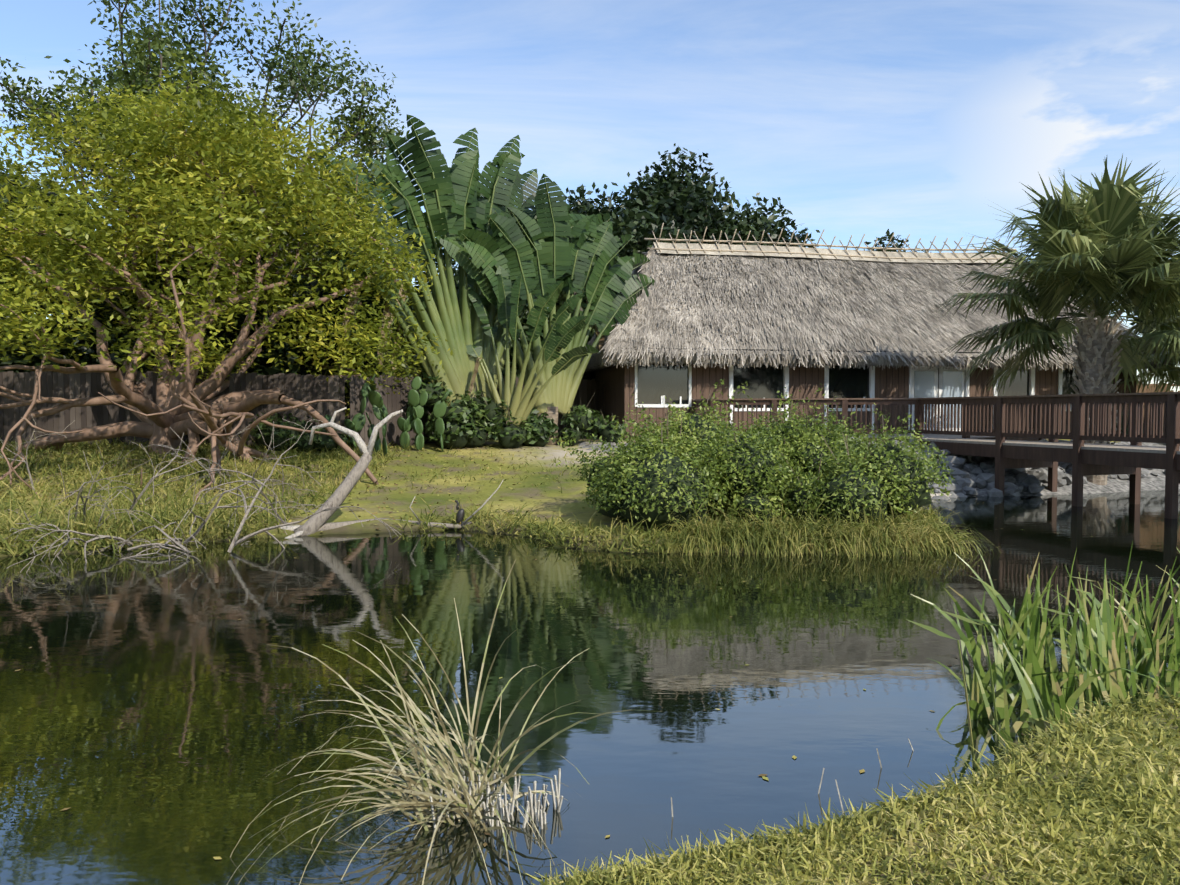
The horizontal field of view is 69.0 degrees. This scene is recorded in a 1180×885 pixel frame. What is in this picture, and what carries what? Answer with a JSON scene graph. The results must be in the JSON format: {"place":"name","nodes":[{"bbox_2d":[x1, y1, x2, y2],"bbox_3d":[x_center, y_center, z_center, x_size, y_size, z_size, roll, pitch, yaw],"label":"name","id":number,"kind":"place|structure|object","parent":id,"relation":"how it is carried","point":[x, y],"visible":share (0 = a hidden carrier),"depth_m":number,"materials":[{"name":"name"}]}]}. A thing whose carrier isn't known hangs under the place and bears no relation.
{"place":"outdoors","nodes":[
{"label":"outdoors","id":0,"kind":"place"},
{"bbox_2d":[0,489,1179,884],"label":"pond water","id":1,"kind":"structure","parent":0,"point":[156,725],"depth_m":5.98,"materials":[{"name":"blue liquid"}]},
{"bbox_2d":[1,444,1092,859],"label":"fallen leaves","id":2,"kind":"object","parent":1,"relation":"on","point":[369,520],"visible":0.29,"depth_m":16.58,"materials":[{"name":"yellow plant"}]},
{"bbox_2d":[429,739,913,828],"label":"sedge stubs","id":3,"kind":"object","parent":1,"relation":"on","point":[528,806],"visible":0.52,"depth_m":4.00,"materials":[{"name":"beige plant"}]},
{"bbox_2d":[0,437,1179,884],"bbox_3d":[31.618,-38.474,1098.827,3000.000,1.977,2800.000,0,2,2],"label":"terrain","id":4,"kind":"structure","parent":0,"point":[568,497],"depth_m":15.47,"materials":[{"name":"green plant"}]},
{"bbox_2d":[0,159,173,315],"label":"oak tree","id":5,"kind":"object","parent":4,"relation":"on","point":[51,205],"depth_m":25.52,"materials":[{"name":"green plant"}]},
{"bbox_2d":[0,371,349,446],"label":"fence boards","id":6,"kind":"object","parent":4,"relation":"on","point":[79,385],"visible":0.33,"depth_m":21.99,"materials":[{"name":"brown wood"}]},
{"bbox_2d":[0,403,400,572],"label":"dead branches","id":7,"kind":"object","parent":4,"relation":"on","point":[175,540],"visible":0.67,"depth_m":11.81,"materials":[{"name":"grey wood"}]},
{"bbox_2d":[0,245,403,437],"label":"hedge","id":8,"kind":"object","parent":4,"relation":"on","point":[261,366],"depth_m":23.60,"materials":[{"name":"green plant"}]},
{"bbox_2d":[0,0,409,266],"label":"tall tree","id":9,"kind":"object","parent":4,"relation":"on","point":[137,51],"depth_m":27.11,"materials":[{"name":"green plant"}]},
{"bbox_2d":[83,166,354,293],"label":"oak tree","id":10,"kind":"object","parent":4,"relation":"on","point":[106,198],"depth_m":44.10,"materials":[{"name":"green plant"}]},
{"bbox_2d":[0,52,454,501],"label":"gumbo limbo tree","id":11,"kind":"object","parent":4,"relation":"on","point":[206,196],"depth_m":18.61,"materials":[{"name":"green plant"}]},
{"bbox_2d":[246,409,353,451],"bbox_3d":[-7.318,-0.334,21.541,2.633,1.349,1.738,0,2,2],"label":"shrub","id":12,"kind":"object","parent":4,"relation":"on","point":[266,439],"depth_m":21.25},
{"bbox_2d":[324,374,448,456],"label":"climbing plants","id":13,"kind":"object","parent":4,"relation":"on","point":[414,414],"visible":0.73,"depth_m":21.95,"materials":[{"name":"green plant"}]},
{"bbox_2d":[322,256,496,377],"bbox_3d":[-4.904,-2.762,24.162,0.749,5.935,5.803,2,3,46],"label":"travellers palm","id":14,"kind":"object","parent":4,"relation":"on","point":[421,298],"depth_m":23.54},
{"bbox_2d":[275,115,600,405],"bbox_3d":[-3.761,-4.232,23.574,9.423,8.923,1.208,-1,2,-32],"label":"travellers palm","id":15,"kind":"object","parent":4,"relation":"on","point":[451,184],"depth_m":23.21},
{"bbox_2d":[227,559,660,884],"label":"sedge tuft","id":16,"kind":"object","parent":4,"relation":"on","point":[445,779],"visible":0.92,"depth_m":3.98,"materials":[{"name":"plant"}]},
{"bbox_2d":[349,375,540,447],"bbox_3d":[-3.620,-0.913,24.871,0.066,2.108,7.507,2,3,43],"label":"fence return","id":17,"kind":"object","parent":4,"relation":"on","point":[393,402],"visible":0.04,"depth_m":22.97,"materials":[{"name":"brown wood"}]},
{"bbox_2d":[407,372,497,448],"bbox_3d":[-3.724,-0.823,23.056,2.605,2.318,2.297,0,2,2],"label":"shrub","id":18,"kind":"object","parent":4,"relation":"on","point":[430,432],"depth_m":22.66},
{"bbox_2d":[454,500,464,529],"bbox_3d":[-2.102,1.193,13.672,0.228,0.555,0.120,0,2,2],"label":"heron","id":19,"kind":"object","parent":4,"relation":"on","point":[460,514],"visible":0.94,"depth_m":13.64},
{"bbox_2d":[403,296,596,379],"bbox_3d":[-3.322,-2.895,31.475,10.130,5.815,3.420,0,2,2],"label":"hedge","id":20,"kind":"object","parent":4,"relation":"on","point":[586,375],"depth_m":29.99,"materials":[{"name":"green plant"}]},
{"bbox_2d":[0,436,1000,560],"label":"bank grass","id":21,"kind":"structure","parent":4,"relation":"on","point":[903,531],"depth_m":12.86,"materials":[{"name":"green plant"}]},
{"bbox_2d":[476,395,558,448],"bbox_3d":[-1.998,-0.509,23.171,2.321,1.595,2.085,0,2,2],"label":"shrub","id":22,"kind":"object","parent":4,"relation":"on","point":[552,425],"depth_m":22.95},
{"bbox_2d":[466,266,599,426],"bbox_3d":[-1.952,-2.240,23.073,4.656,5.079,0.733,1,2,21],"label":"travellers palm","id":23,"kind":"object","parent":4,"relation":"on","point":[511,298],"depth_m":22.95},
{"bbox_2d":[414,182,658,315],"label":"oak tree","id":24,"kind":"object","parent":4,"relation":"on","point":[602,208],"depth_m":44.00,"materials":[{"name":"green plant"}]},
{"bbox_2d":[436,173,654,444],"bbox_3d":[-1.116,-3.598,24.274,6.570,7.689,1.114,-1,2,-24],"label":"travellers palm","id":25,"kind":"object","parent":4,"relation":"on","point":[565,252],"depth_m":24.05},
{"bbox_2d":[558,379,604,437],"bbox_3d":[-0.251,-1.065,27.855,1.634,1.979,0.066,-1,2,-18],"label":"fence return","id":26,"kind":"object","parent":4,"relation":"on","point":[587,390],"visible":0.29,"depth_m":27.88,"materials":[{"name":"brown wood"}]},
{"bbox_2d":[560,393,627,445],"bbox_3d":[0.088,-0.666,24.205,2.078,1.543,1.331,0,2,2],"label":"shrub","id":27,"kind":"object","parent":4,"relation":"on","point":[568,420],"depth_m":23.95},
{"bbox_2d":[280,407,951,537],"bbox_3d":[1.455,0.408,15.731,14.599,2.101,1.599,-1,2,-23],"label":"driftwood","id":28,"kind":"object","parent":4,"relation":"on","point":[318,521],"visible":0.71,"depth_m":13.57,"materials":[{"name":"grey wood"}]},
{"bbox_2d":[546,143,795,314],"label":"oak tree","id":29,"kind":"object","parent":4,"relation":"on","point":[669,205],"depth_m":41.34,"materials":[{"name":"green plant"}]},
{"bbox_2d":[547,379,955,530],"bbox_3d":[2.542,0.169,14.497,6.143,2.466,5.457,0,2,2],"label":"bush","id":30,"kind":"object","parent":4,"relation":"on","point":[641,447],"depth_m":12.94,"materials":[{"name":"green plant"}]},
{"bbox_2d":[706,211,819,247],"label":"oak tree","id":31,"kind":"object","parent":4,"relation":"on","point":[801,237],"visible":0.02,"depth_m":43.96,"materials":[{"name":"green plant"}]},
{"bbox_2d":[526,683,1179,884],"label":"bank grass","id":32,"kind":"structure","parent":4,"relation":"on","point":[1021,760],"depth_m":2.95,"materials":[{"name":"green plant"}]},
{"bbox_2d":[591,348,1136,439],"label":"building","id":33,"kind":"structure","parent":4,"relation":"on","point":[652,386],"depth_m":25.97,"materials":[{"name":"brown wood"}]},
{"bbox_2d":[582,223,1169,371],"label":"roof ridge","id":34,"kind":"structure","parent":33,"relation":"on","point":[761,250],"depth_m":28.98,"materials":[{"name":"beige wicker"}]},
{"bbox_2d":[580,249,1179,372],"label":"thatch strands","id":35,"kind":"object","parent":33,"relation":"on","point":[777,271],"visible":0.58,"depth_m":26.87},
{"bbox_2d":[864,228,927,252],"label":"oak tree","id":36,"kind":"object","parent":4,"relation":"on","point":[888,235],"depth_m":58.61,"materials":[{"name":"green plant"}]},
{"bbox_2d":[692,392,1179,518],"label":"footbridge","id":37,"kind":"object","parent":4,"relation":"on","point":[1005,435],"visible":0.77,"depth_m":18.25,"materials":[{"name":"brown wood"}]},
{"bbox_2d":[851,437,1164,499],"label":"riprap rocks","id":38,"kind":"object","parent":4,"relation":"on","point":[1029,480],"visible":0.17,"depth_m":19.90,"materials":[{"name":"grey stone"}]},
{"bbox_2d":[906,577,1160,767],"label":"reed leaves","id":39,"kind":"object","parent":4,"relation":"on","point":[938,632],"visible":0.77,"depth_m":5.01,"materials":[{"name":"green plant"}]},
{"bbox_2d":[911,541,1179,770],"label":"reed blades","id":40,"kind":"object","parent":4,"relation":"on","point":[1106,642],"visible":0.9,"depth_m":5.57,"materials":[{"name":"green plant"}]},
{"bbox_2d":[934,154,1179,484],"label":"sabal palm","id":41,"kind":"object","parent":4,"relation":"on","point":[1075,232],"depth_m":19.86,"materials":[{"name":"green plant"}]},
{"bbox_2d":[1015,242,1176,343],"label":"sabal palm petioles","id":42,"kind":"object","parent":41,"relation":"attached to","point":[1096,300],"visible":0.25,"depth_m":20.49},
{"bbox_2d":[1116,407,1165,444],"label":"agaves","id":43,"kind":"object","parent":4,"relation":"on","point":[1127,424],"visible":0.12,"depth_m":26.59,"materials":[{"name":"green plant"}]},
{"bbox_2d":[1117,306,1179,392],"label":"shrub","id":44,"kind":"object","parent":4,"relation":"on","point":[1171,375],"visible":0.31,"depth_m":26.44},
{"bbox_2d":[1123,262,1178,362],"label":"oak tree","id":45,"kind":"object","parent":4,"relation":"on","point":[1133,323],"visible":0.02,"depth_m":47.14,"materials":[{"name":"green plant"}]},
{"bbox_2d":[1136,380,1179,434],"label":"fence boards","id":46,"kind":"object","parent":4,"relation":"on","point":[1152,388],"visible":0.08,"depth_m":29.35,"materials":[{"name":"brown wood"}]},
{"bbox_2d":[0,0,1179,391],"label":"sky","id":47,"kind":"structure","parent":0,"point":[869,118],"materials":[{"name":"blue"}]}
]}

